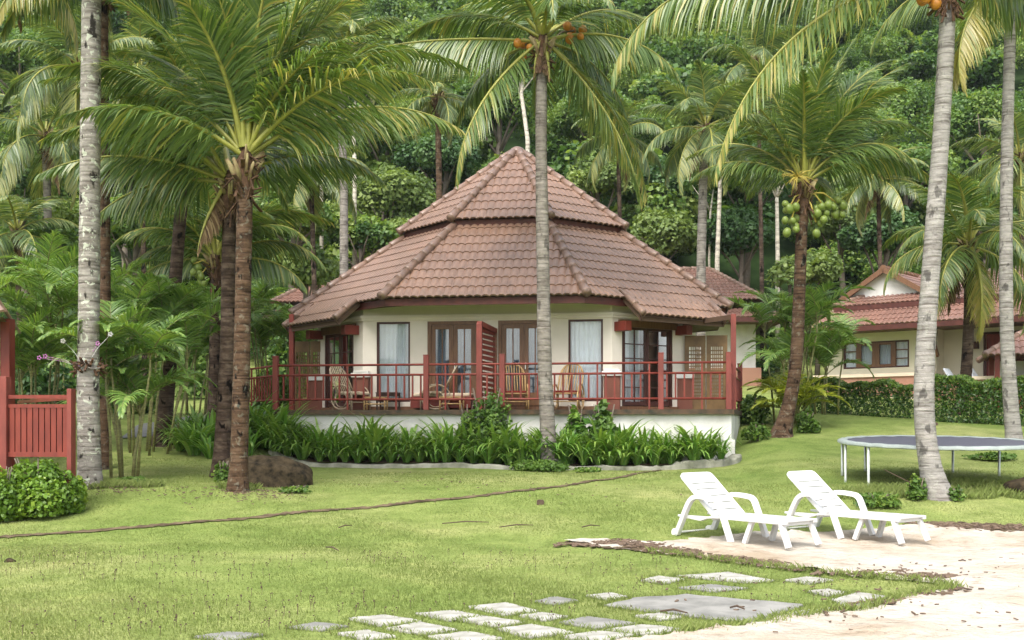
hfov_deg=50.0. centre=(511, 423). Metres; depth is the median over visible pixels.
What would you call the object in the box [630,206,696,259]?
broadleaf tree
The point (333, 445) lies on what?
strap leaf lily
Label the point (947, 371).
deck chair
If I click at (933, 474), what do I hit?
coconut palm
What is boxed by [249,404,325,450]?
strap leaf lily
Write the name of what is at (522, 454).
strap leaf lily
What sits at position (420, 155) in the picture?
broadleaf tree
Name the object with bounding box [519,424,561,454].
strap leaf lily
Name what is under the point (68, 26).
coconut palm
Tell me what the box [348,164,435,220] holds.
broadleaf tree
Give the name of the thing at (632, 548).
soil patch
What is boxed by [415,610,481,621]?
paving stone
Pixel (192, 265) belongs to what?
coconut palm
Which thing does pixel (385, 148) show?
broadleaf tree
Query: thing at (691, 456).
strap leaf lily
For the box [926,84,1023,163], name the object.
broadleaf tree
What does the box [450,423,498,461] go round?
strap leaf lily
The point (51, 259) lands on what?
areca palm
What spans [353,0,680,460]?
coconut palm
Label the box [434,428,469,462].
strap leaf lily
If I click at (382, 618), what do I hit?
paving stone
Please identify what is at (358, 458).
strap leaf lily
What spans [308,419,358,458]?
strap leaf lily
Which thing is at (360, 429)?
strap leaf lily
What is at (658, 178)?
broadleaf tree
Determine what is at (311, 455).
strap leaf lily
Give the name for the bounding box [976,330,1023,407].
garden pavilion
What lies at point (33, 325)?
areca palm
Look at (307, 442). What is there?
strap leaf lily
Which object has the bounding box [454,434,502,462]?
strap leaf lily
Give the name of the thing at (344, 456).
strap leaf lily
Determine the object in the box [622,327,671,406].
door
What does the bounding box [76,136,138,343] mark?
broadleaf tree
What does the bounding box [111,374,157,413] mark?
shrub
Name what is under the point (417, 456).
strap leaf lily
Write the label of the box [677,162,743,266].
forest tree
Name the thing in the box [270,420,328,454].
strap leaf lily
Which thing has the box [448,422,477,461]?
strap leaf lily
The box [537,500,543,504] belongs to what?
ground lamp
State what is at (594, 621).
paving stone
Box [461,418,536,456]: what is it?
strap leaf lily
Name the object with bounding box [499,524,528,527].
twig
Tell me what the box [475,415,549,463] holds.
strap leaf lily
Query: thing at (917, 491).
shrub
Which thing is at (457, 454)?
strap leaf lily
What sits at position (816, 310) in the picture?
areca palm
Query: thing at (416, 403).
day bed
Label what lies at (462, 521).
twig
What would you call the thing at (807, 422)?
shrub
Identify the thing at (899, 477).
twig
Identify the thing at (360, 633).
paving stone
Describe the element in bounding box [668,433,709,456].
strap leaf lily
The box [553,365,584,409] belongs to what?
rattan chair
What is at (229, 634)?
paving stone
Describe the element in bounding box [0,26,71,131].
broadleaf tree
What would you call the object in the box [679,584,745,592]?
paving stone
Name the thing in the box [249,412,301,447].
strap leaf lily
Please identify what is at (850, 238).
broadleaf tree
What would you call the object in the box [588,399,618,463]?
shrub
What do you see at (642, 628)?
paving stone
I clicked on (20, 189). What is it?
broadleaf tree
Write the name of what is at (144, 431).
asphalt path
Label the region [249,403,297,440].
strap leaf lily
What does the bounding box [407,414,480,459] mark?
strap leaf lily
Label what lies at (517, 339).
door
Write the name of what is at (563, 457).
strap leaf lily
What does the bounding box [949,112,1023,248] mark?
coconut palm
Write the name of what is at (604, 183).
broadleaf tree
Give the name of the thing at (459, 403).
rattan stool
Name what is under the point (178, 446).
strap leaf lily
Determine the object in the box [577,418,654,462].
strap leaf lily
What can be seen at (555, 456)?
strap leaf lily
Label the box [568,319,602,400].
window
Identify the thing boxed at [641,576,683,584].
paving stone
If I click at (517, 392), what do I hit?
rattan chair
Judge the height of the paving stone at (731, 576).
0.111 m
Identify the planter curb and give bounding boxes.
[268,450,741,469]
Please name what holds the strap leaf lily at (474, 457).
on the planting bed at (339, 460)
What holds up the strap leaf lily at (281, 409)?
on the planting bed at (339, 460)
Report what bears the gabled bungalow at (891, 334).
on the lawn at (824, 445)
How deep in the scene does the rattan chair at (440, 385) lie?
27.57 m
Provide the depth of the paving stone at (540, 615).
9.67 m
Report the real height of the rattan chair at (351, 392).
1.206 m
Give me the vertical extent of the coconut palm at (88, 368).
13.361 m
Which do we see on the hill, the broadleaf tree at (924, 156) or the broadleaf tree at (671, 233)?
the broadleaf tree at (924, 156)
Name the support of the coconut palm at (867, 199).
on the lawn at (824, 445)
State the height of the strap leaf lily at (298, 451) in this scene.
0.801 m
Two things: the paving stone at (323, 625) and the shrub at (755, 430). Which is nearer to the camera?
the paving stone at (323, 625)
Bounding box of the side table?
[376,392,400,409]
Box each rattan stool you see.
[363,397,387,409]
[439,396,464,409]
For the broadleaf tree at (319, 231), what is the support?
on the lawn at (824, 445)
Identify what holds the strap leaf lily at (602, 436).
on the planting bed at (339, 460)
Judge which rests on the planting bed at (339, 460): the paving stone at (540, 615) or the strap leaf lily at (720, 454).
the strap leaf lily at (720, 454)
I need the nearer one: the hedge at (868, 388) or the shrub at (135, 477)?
the shrub at (135, 477)
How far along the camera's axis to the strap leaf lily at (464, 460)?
25.92 m
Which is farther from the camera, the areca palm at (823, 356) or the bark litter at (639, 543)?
the areca palm at (823, 356)
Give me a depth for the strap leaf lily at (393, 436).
26.36 m
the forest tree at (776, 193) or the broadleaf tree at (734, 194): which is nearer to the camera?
the forest tree at (776, 193)
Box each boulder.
[215,455,312,487]
[1003,477,1023,493]
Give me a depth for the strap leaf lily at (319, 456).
26.17 m
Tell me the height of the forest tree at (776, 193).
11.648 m
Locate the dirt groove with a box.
[0,470,657,537]
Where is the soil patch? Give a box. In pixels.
[565,541,671,554]
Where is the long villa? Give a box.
[261,266,779,385]
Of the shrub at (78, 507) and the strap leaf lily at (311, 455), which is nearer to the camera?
the shrub at (78, 507)
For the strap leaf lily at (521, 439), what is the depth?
25.90 m
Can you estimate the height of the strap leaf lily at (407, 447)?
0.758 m
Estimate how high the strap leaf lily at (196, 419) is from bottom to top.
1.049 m
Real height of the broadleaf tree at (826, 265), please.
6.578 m
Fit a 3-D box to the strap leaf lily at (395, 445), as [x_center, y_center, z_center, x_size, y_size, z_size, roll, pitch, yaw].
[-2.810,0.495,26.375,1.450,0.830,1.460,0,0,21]
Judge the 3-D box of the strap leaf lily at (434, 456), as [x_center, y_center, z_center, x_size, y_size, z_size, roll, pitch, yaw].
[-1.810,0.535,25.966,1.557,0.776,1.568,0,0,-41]
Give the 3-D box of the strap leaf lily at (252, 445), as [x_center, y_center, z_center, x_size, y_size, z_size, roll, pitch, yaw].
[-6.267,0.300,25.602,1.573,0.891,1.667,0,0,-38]
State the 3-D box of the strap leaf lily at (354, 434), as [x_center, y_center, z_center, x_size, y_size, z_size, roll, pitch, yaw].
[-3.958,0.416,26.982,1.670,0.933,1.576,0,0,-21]
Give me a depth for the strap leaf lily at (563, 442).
25.42 m
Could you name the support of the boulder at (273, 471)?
on the lawn at (824, 445)
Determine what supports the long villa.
on the lawn at (824, 445)
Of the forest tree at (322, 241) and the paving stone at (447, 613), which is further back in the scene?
the forest tree at (322, 241)
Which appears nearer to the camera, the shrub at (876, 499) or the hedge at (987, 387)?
the shrub at (876, 499)
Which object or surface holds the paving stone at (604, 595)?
on the lawn at (824, 445)
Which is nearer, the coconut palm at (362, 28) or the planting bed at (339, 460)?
the planting bed at (339, 460)
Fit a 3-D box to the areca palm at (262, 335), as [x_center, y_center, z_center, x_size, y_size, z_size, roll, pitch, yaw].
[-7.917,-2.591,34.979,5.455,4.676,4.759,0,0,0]
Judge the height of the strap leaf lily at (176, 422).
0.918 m
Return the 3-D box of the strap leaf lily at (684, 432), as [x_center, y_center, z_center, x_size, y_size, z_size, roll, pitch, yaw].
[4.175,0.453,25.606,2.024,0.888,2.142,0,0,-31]
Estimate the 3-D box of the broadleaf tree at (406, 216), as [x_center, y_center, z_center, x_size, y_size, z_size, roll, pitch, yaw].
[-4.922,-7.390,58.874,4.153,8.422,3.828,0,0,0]
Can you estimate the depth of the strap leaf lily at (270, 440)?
26.22 m
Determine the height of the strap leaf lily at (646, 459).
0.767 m
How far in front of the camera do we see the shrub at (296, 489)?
20.03 m
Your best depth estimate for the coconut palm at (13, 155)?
41.52 m
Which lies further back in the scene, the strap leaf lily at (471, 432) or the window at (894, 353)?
the window at (894, 353)
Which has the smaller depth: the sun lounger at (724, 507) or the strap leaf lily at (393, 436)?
the sun lounger at (724, 507)
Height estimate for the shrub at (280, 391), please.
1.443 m
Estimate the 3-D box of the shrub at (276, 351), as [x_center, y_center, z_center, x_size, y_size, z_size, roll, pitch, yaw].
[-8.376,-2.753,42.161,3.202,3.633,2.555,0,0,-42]
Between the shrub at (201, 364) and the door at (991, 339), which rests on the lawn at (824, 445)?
the shrub at (201, 364)
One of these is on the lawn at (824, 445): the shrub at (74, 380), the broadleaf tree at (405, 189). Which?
the shrub at (74, 380)
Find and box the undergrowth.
[10,291,825,379]
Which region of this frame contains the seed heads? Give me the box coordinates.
[0,546,917,636]
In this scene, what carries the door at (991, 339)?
in the gabled bungalow at (891, 334)
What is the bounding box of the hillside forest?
[0,0,1023,304]
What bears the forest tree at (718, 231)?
on the lawn at (824, 445)
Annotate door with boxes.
[325,333,352,407]
[427,321,476,396]
[498,320,538,405]
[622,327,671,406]
[986,334,1021,375]
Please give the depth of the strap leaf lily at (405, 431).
26.34 m
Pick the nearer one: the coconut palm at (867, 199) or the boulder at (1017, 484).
the boulder at (1017, 484)
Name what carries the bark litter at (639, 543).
on the beach sand
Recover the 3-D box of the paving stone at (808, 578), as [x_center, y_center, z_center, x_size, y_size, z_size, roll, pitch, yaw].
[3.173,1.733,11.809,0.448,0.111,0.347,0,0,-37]
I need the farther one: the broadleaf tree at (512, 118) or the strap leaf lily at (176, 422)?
the broadleaf tree at (512, 118)
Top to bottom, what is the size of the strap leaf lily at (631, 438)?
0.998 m
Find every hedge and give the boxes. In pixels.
[801,377,913,418]
[934,373,1023,425]
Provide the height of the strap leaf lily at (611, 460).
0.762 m
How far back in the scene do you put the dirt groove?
18.14 m
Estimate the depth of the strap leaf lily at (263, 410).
27.23 m
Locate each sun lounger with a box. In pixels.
[671,472,821,548]
[778,470,930,544]
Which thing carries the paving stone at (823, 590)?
on the lawn at (824, 445)
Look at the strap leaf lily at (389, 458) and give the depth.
25.94 m
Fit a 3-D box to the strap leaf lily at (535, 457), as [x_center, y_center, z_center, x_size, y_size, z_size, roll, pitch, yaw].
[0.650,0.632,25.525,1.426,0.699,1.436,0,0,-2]
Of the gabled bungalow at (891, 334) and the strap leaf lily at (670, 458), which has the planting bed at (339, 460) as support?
the strap leaf lily at (670, 458)
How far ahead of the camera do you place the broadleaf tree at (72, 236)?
41.15 m
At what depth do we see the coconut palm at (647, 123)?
49.91 m
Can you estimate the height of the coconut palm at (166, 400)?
9.642 m
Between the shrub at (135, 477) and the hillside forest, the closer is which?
the shrub at (135, 477)
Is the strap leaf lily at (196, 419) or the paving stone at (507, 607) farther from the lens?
the strap leaf lily at (196, 419)
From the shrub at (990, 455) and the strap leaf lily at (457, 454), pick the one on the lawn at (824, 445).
the shrub at (990, 455)
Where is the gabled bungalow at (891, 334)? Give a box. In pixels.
[790,265,1023,400]
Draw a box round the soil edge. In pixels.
[913,521,1023,531]
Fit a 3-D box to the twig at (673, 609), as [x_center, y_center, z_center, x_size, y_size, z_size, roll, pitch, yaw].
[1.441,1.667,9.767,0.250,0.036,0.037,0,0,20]
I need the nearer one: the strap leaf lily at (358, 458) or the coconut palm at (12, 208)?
the strap leaf lily at (358, 458)
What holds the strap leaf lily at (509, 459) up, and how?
on the planting bed at (339, 460)
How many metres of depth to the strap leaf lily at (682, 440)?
25.45 m
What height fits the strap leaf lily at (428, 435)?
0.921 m
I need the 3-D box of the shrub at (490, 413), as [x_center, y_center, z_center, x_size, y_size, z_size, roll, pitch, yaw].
[-0.585,0.052,26.366,1.423,1.899,1.189,0,0,0]
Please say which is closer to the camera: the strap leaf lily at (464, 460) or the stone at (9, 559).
the stone at (9, 559)
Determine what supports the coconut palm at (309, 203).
on the lawn at (824, 445)
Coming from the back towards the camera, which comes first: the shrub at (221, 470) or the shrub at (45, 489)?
the shrub at (221, 470)
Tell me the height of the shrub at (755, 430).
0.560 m
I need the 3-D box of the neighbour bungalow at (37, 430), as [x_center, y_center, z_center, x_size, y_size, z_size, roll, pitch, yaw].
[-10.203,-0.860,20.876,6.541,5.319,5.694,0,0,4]
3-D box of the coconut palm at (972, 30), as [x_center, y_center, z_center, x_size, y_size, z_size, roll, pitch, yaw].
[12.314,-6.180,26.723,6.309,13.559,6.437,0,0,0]
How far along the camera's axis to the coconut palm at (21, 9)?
22.95 m
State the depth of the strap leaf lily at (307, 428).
26.84 m
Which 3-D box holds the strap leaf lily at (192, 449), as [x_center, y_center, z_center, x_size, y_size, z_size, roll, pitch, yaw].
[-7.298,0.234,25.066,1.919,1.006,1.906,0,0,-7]
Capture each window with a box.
[377,322,409,401]
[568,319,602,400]
[844,340,908,368]
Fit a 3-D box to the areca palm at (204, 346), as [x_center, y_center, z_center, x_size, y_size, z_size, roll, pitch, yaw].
[-9.251,-2.291,32.821,4.774,4.380,5.108,0,0,0]
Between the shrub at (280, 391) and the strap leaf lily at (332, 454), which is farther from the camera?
the shrub at (280, 391)
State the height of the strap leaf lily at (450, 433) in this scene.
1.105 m
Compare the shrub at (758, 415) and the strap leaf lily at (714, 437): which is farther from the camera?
the shrub at (758, 415)
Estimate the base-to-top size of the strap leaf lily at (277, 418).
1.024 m
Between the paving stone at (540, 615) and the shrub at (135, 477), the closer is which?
the paving stone at (540, 615)
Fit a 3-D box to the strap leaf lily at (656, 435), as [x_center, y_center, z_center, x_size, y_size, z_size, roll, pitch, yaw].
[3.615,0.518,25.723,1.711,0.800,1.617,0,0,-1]
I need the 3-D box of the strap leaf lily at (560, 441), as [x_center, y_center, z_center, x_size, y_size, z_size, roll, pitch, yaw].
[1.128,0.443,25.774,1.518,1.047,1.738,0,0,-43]
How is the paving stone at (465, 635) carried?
on the lawn at (824, 445)
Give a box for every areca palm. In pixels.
[0,229,166,394]
[0,264,124,457]
[31,299,216,477]
[65,269,252,455]
[125,279,282,416]
[205,276,317,390]
[723,278,875,424]
[747,311,874,414]
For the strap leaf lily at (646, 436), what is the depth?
25.34 m
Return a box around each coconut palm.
[0,0,212,469]
[0,1,158,153]
[0,68,124,381]
[0,195,78,326]
[2,0,77,57]
[33,75,409,477]
[37,0,129,487]
[46,0,470,492]
[65,5,202,378]
[109,32,293,446]
[110,166,334,417]
[255,120,370,371]
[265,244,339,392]
[293,0,411,274]
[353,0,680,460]
[388,59,482,200]
[571,98,667,217]
[611,0,1023,500]
[628,59,772,369]
[684,32,931,437]
[700,2,805,377]
[830,131,928,303]
[870,0,1023,438]
[880,156,1023,414]
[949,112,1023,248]
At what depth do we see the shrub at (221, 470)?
20.82 m
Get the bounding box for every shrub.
[0,466,28,520]
[3,457,82,517]
[15,362,74,403]
[40,341,120,394]
[57,472,88,513]
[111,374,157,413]
[116,475,147,481]
[159,326,208,398]
[211,460,228,482]
[250,370,301,409]
[259,301,317,395]
[277,485,312,492]
[459,387,513,461]
[459,404,473,461]
[509,459,569,471]
[559,404,592,465]
[572,466,600,471]
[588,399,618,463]
[736,394,772,422]
[740,421,771,440]
[795,406,821,432]
[851,491,901,507]
[905,473,927,500]
[948,484,966,500]
[962,451,1017,459]
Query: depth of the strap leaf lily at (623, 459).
25.10 m
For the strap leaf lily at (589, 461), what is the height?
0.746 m
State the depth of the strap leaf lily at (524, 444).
25.61 m
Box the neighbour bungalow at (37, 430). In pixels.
[0,300,75,487]
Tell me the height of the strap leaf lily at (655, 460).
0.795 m
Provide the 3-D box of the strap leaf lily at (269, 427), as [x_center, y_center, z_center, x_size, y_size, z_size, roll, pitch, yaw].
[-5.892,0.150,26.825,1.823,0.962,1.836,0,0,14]
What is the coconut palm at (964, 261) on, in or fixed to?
on the lawn at (824, 445)
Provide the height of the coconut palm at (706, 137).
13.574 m
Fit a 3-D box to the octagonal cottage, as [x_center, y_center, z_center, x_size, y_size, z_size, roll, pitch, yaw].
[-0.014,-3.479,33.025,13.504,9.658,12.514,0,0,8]
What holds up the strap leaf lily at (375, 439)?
on the planting bed at (339, 460)
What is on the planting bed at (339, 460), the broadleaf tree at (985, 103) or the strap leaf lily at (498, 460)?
the strap leaf lily at (498, 460)
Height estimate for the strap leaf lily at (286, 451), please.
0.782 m
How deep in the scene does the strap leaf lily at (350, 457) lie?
26.34 m
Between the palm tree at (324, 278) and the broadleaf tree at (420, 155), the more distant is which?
the broadleaf tree at (420, 155)
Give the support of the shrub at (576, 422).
on the planting bed at (339, 460)
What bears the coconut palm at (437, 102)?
on the lawn at (824, 445)
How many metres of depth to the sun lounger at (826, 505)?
16.13 m
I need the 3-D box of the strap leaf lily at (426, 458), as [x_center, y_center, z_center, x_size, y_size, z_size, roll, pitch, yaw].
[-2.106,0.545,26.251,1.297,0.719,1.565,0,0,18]
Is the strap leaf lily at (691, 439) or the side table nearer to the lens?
the strap leaf lily at (691, 439)
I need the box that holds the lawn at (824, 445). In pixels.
[0,353,1023,639]
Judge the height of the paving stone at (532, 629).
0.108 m
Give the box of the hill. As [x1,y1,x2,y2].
[0,0,1023,352]
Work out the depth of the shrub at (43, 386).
28.73 m
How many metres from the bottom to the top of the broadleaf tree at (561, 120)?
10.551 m
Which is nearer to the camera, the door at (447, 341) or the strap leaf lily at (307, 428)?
the strap leaf lily at (307, 428)
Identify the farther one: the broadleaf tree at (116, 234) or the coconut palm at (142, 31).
the broadleaf tree at (116, 234)
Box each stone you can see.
[4,558,15,561]
[195,631,262,639]
[289,622,348,631]
[338,629,395,639]
[348,614,416,626]
[387,621,456,634]
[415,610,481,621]
[428,631,501,639]
[458,615,521,627]
[469,602,537,615]
[499,624,573,638]
[519,612,567,621]
[535,596,577,605]
[561,616,634,629]
[562,631,634,639]
[586,592,627,600]
[604,594,802,621]
[605,624,680,635]
[635,612,681,621]
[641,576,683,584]
[679,572,772,583]
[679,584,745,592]
[785,576,832,584]
[808,588,845,596]
[831,592,895,608]
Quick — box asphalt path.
[122,416,204,437]
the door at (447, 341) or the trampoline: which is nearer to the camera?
the trampoline
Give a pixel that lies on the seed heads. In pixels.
(311, 601)
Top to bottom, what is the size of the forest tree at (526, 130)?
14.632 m
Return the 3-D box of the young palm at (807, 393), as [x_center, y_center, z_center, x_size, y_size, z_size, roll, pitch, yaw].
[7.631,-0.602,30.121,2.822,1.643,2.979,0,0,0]
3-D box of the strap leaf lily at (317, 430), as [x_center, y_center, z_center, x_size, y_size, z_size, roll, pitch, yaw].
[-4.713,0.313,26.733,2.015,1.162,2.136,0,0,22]
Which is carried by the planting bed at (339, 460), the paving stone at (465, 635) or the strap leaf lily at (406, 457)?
the strap leaf lily at (406, 457)
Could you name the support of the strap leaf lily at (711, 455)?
on the planting bed at (339, 460)
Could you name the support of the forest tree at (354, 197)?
on the lawn at (824, 445)
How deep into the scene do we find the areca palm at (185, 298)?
24.91 m
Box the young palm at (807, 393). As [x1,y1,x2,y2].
[741,370,851,426]
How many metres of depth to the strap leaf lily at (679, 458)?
25.15 m
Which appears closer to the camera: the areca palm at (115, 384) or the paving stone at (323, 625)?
the paving stone at (323, 625)
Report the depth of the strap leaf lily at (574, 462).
25.72 m
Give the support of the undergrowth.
on the lawn at (824, 445)
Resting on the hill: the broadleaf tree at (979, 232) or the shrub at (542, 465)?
the broadleaf tree at (979, 232)
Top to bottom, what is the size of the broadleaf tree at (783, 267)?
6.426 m
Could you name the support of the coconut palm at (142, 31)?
on the lawn at (824, 445)
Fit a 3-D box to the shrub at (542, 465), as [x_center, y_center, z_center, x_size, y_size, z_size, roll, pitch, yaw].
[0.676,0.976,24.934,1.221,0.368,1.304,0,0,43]
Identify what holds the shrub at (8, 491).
on the lawn at (824, 445)
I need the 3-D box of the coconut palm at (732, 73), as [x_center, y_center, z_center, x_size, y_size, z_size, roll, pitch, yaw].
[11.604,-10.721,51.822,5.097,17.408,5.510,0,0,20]
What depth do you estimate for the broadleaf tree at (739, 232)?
57.14 m
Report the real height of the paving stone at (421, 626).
0.111 m
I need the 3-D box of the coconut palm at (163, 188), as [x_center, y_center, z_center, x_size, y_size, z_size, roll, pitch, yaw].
[-5.904,-2.899,22.461,7.688,8.096,4.829,0,0,0]
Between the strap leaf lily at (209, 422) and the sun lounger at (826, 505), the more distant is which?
the strap leaf lily at (209, 422)
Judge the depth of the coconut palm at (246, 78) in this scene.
19.78 m
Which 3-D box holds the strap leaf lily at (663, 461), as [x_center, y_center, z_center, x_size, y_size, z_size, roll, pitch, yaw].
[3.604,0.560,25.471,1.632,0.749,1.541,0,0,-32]
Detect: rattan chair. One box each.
[329,366,370,409]
[419,365,458,409]
[505,365,528,409]
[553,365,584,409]
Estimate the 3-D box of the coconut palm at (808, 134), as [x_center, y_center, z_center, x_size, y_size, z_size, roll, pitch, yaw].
[7.687,-4.836,28.469,6.426,10.435,4.884,0,0,0]
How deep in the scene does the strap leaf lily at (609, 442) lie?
25.31 m
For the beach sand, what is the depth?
11.79 m
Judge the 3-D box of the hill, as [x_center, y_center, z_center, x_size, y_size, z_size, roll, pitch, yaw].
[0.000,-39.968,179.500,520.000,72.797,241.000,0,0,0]
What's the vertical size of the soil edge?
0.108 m
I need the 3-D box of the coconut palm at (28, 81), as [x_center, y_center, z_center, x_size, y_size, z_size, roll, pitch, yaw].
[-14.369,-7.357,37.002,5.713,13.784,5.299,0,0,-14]
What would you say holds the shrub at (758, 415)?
on the lawn at (824, 445)
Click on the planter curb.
(731, 459)
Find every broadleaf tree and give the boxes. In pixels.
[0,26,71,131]
[0,143,78,320]
[0,229,77,375]
[23,222,114,389]
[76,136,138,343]
[109,0,169,65]
[110,192,174,372]
[253,183,338,290]
[325,211,399,266]
[333,103,432,219]
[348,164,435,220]
[386,208,418,236]
[390,128,482,195]
[448,72,534,154]
[547,89,642,142]
[565,156,637,208]
[609,157,697,255]
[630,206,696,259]
[696,206,774,283]
[708,142,793,286]
[764,255,813,360]
[806,248,843,374]
[808,187,885,297]
[836,205,923,272]
[851,142,957,255]
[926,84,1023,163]
[943,181,1018,266]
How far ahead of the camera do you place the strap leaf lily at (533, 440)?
25.43 m
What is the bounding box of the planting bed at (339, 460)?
[278,450,682,465]
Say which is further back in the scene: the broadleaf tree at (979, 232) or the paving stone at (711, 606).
the broadleaf tree at (979, 232)
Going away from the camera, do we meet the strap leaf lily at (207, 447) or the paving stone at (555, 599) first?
the paving stone at (555, 599)
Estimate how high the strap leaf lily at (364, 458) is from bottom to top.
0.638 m
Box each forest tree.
[302,89,337,250]
[335,82,368,265]
[503,43,553,151]
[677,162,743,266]
[697,126,753,270]
[744,145,799,371]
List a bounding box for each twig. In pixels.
[442,521,482,523]
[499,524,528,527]
[660,608,687,612]
[730,605,744,609]
[884,469,909,490]
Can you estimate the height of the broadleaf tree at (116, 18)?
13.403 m
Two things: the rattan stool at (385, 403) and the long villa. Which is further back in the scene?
the long villa
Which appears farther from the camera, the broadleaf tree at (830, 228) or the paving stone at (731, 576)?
the broadleaf tree at (830, 228)
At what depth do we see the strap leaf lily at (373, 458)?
25.97 m
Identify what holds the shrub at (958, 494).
on the lawn at (824, 445)
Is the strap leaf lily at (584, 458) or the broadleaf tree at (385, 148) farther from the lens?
the broadleaf tree at (385, 148)
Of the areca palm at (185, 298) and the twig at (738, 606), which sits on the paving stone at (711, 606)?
the twig at (738, 606)
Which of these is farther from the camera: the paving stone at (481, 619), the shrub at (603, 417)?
the shrub at (603, 417)
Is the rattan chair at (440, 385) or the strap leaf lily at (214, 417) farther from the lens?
the rattan chair at (440, 385)
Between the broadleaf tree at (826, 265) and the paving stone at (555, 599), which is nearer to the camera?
the paving stone at (555, 599)
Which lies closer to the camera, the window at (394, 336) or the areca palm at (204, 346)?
the window at (394, 336)
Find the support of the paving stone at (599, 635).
on the lawn at (824, 445)
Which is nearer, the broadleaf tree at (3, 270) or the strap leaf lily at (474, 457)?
the strap leaf lily at (474, 457)
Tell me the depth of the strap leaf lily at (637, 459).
25.11 m
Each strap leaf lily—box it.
[153,415,206,450]
[157,409,204,433]
[160,413,214,455]
[161,403,215,434]
[166,408,215,450]
[183,429,213,458]
[185,411,261,437]
[248,426,269,454]
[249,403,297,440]
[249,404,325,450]
[249,407,315,438]
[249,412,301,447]
[251,413,298,448]
[252,398,321,440]
[252,405,290,425]
[253,391,291,422]
[254,419,299,451]
[262,426,321,455]
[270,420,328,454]
[270,426,325,459]
[283,423,333,457]
[284,412,350,459]
[284,430,319,457]
[300,421,318,441]
[302,437,337,461]
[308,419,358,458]
[310,431,352,460]
[314,435,353,461]
[319,426,360,460]
[323,442,356,461]
[328,426,361,458]
[334,414,390,459]
[335,423,409,460]
[340,439,373,462]
[345,413,405,450]
[347,437,368,460]
[353,428,400,462]
[365,436,407,462]
[371,419,436,447]
[380,428,415,459]
[381,425,405,451]
[385,434,423,462]
[398,435,424,460]
[398,438,431,461]
[403,423,464,460]
[404,433,438,460]
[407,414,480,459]
[409,431,461,461]
[415,416,469,461]
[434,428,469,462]
[438,441,472,461]
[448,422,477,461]
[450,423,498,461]
[451,434,478,461]
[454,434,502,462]
[459,445,487,462]
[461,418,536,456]
[463,437,510,463]
[466,422,534,463]
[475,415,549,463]
[486,443,524,464]
[492,432,539,461]
[509,433,542,459]
[510,426,574,455]
[510,427,535,454]
[511,438,562,461]
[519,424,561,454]
[529,424,583,454]
[532,427,584,464]
[534,442,572,460]
[539,425,593,463]
[556,431,603,463]
[566,436,593,464]
[568,439,604,464]
[573,414,631,464]
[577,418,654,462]
[577,444,615,464]
[583,421,640,464]
[583,434,631,464]
[596,437,649,465]
[599,422,646,463]
[611,434,672,463]
[616,441,660,464]
[621,426,674,462]
[628,433,673,464]
[634,432,682,463]
[636,429,687,453]
[648,438,687,461]
[649,422,703,453]
[655,440,691,463]
[658,424,731,459]
[663,425,722,460]
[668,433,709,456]
[681,419,740,458]
[691,436,727,459]
[700,432,738,458]
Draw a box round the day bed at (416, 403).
[410,393,474,407]
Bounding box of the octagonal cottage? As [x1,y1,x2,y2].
[249,146,742,465]
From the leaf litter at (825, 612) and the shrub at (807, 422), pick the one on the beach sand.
the leaf litter at (825, 612)
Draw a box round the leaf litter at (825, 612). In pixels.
[88,472,1018,632]
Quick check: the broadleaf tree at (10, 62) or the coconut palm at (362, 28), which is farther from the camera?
the broadleaf tree at (10, 62)
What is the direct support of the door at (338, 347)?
in the octagonal cottage
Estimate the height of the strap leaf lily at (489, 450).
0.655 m
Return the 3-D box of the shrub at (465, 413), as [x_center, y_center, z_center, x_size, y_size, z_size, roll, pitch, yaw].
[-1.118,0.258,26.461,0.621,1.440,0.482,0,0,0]
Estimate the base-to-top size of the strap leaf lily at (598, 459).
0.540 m
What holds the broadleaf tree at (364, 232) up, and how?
on the lawn at (824, 445)
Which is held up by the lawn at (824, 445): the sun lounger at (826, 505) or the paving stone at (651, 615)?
the paving stone at (651, 615)
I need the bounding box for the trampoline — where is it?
[837,435,1023,485]
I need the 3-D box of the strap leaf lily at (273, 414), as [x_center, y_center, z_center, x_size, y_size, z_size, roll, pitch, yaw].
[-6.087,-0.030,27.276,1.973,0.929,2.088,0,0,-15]
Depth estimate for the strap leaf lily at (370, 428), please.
26.34 m
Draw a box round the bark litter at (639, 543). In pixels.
[553,521,1023,611]
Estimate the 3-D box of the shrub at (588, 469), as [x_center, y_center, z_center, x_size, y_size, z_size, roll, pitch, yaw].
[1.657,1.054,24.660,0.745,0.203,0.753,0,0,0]
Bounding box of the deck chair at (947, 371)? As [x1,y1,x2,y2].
[943,368,952,375]
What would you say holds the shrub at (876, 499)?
on the lawn at (824, 445)
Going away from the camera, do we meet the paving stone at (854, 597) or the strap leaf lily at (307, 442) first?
the paving stone at (854, 597)
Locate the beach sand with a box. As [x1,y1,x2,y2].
[564,523,1023,639]

